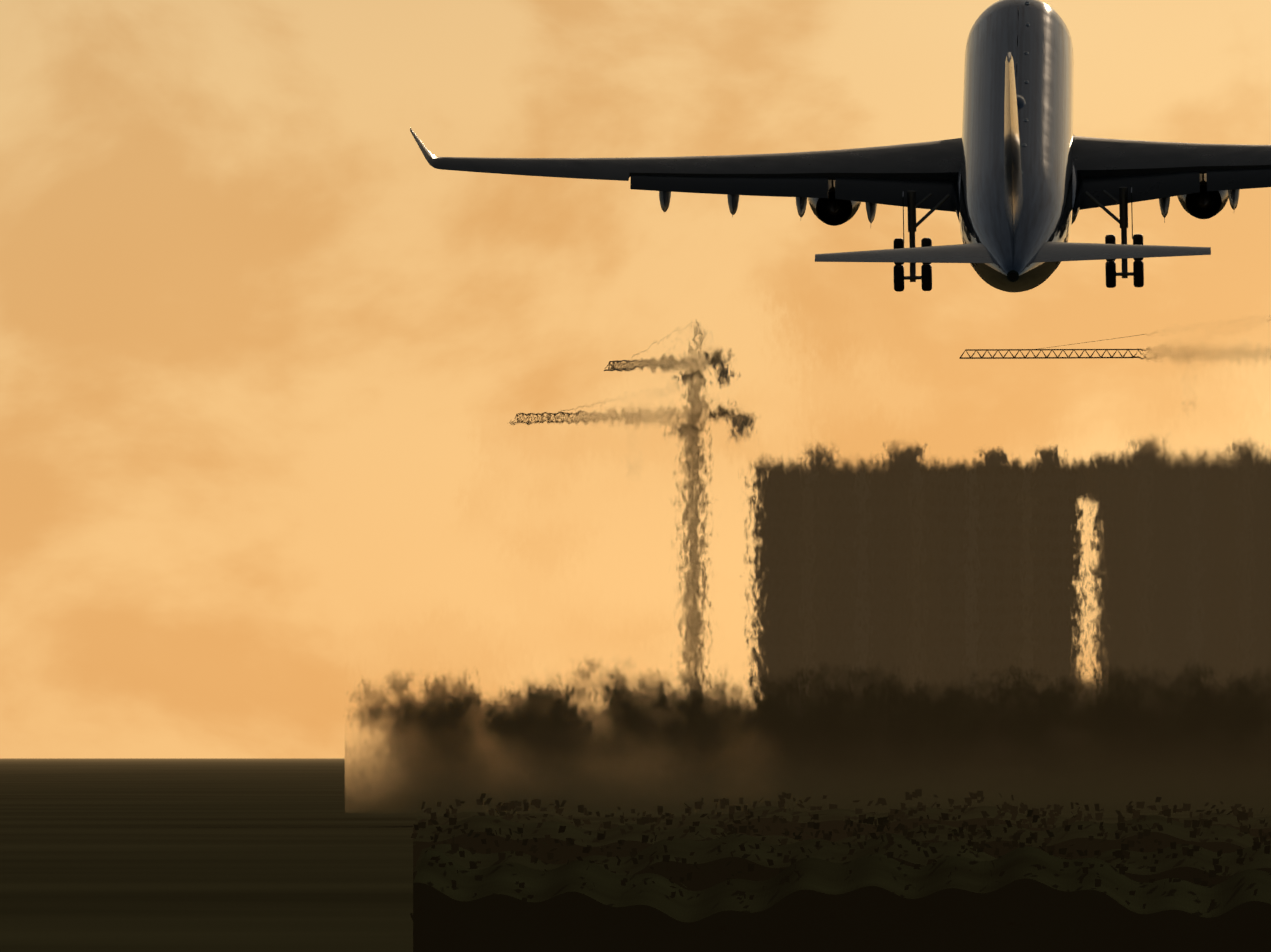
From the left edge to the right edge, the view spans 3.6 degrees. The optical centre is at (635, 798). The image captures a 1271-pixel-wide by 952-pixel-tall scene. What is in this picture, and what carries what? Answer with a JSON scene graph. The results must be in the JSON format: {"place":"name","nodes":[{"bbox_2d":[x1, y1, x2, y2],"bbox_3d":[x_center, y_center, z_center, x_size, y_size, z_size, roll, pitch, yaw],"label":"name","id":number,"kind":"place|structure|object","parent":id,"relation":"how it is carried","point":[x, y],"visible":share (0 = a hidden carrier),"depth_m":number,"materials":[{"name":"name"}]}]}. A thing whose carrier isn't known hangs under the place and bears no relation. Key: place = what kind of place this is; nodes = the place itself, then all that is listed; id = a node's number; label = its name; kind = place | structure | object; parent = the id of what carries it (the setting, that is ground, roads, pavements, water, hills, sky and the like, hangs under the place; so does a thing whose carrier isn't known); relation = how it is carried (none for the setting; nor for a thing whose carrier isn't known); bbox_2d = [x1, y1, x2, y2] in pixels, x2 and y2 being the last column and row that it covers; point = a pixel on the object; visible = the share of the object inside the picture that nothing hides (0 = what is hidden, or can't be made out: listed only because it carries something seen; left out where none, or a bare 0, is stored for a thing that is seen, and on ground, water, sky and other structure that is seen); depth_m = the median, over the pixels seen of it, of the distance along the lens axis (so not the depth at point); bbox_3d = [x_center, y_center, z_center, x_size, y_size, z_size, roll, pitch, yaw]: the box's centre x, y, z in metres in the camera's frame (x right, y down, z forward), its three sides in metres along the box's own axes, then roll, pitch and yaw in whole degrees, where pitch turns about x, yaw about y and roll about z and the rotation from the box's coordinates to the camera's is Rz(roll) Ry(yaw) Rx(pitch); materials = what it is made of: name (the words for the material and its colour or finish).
{"place":"outdoors","nodes":[
{"label":"outdoors","id":0,"kind":"place"},
{"bbox_2d":[0,758,1270,951],"bbox_3d":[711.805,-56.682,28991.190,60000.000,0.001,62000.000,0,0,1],"label":"ground","id":1,"kind":"structure","parent":0,"point":[193,855],"depth_m":601.24,"materials":[{"name":"green plant"}]},
{"bbox_2d":[345,253,1270,812],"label":"heat shimmer","id":2,"kind":"object","parent":1,"relation":"on","point":[651,533],"visible":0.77,"depth_m":1075.08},
{"bbox_2d":[410,809,1270,951],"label":"weed bank","id":3,"kind":"structure","parent":1,"relation":"on","point":[1022,898],"depth_m":70.03,"materials":[{"name":"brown plant"}]},
{"bbox_2d":[411,793,1270,870],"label":"weed bank","id":4,"kind":"structure","parent":1,"relation":"on","point":[1230,840],"depth_m":130.36,"materials":[{"name":"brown plant"}]},
{"bbox_2d":[413,805,1270,890],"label":"weed bank","id":5,"kind":"structure","parent":1,"relation":"on","point":[709,859],"depth_m":95.56,"materials":[{"name":"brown plant"}]},
{"bbox_2d":[413,789,1270,841],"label":"weed bank","id":6,"kind":"structure","parent":1,"relation":"on","point":[831,817],"depth_m":180.48,"materials":[{"name":"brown plant"}]},
{"bbox_2d":[0,0,1270,757],"label":"sky","id":7,"kind":"structure","parent":0,"point":[187,187],"materials":[{"name":"orange"}]},
{"bbox_2d":[410,0,1270,292],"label":"airplane","id":8,"kind":"object","parent":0,"point":[1016,176],"visible":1,"depth_m":1011.32,"materials":[{"name":"silver metal"}]}
]}

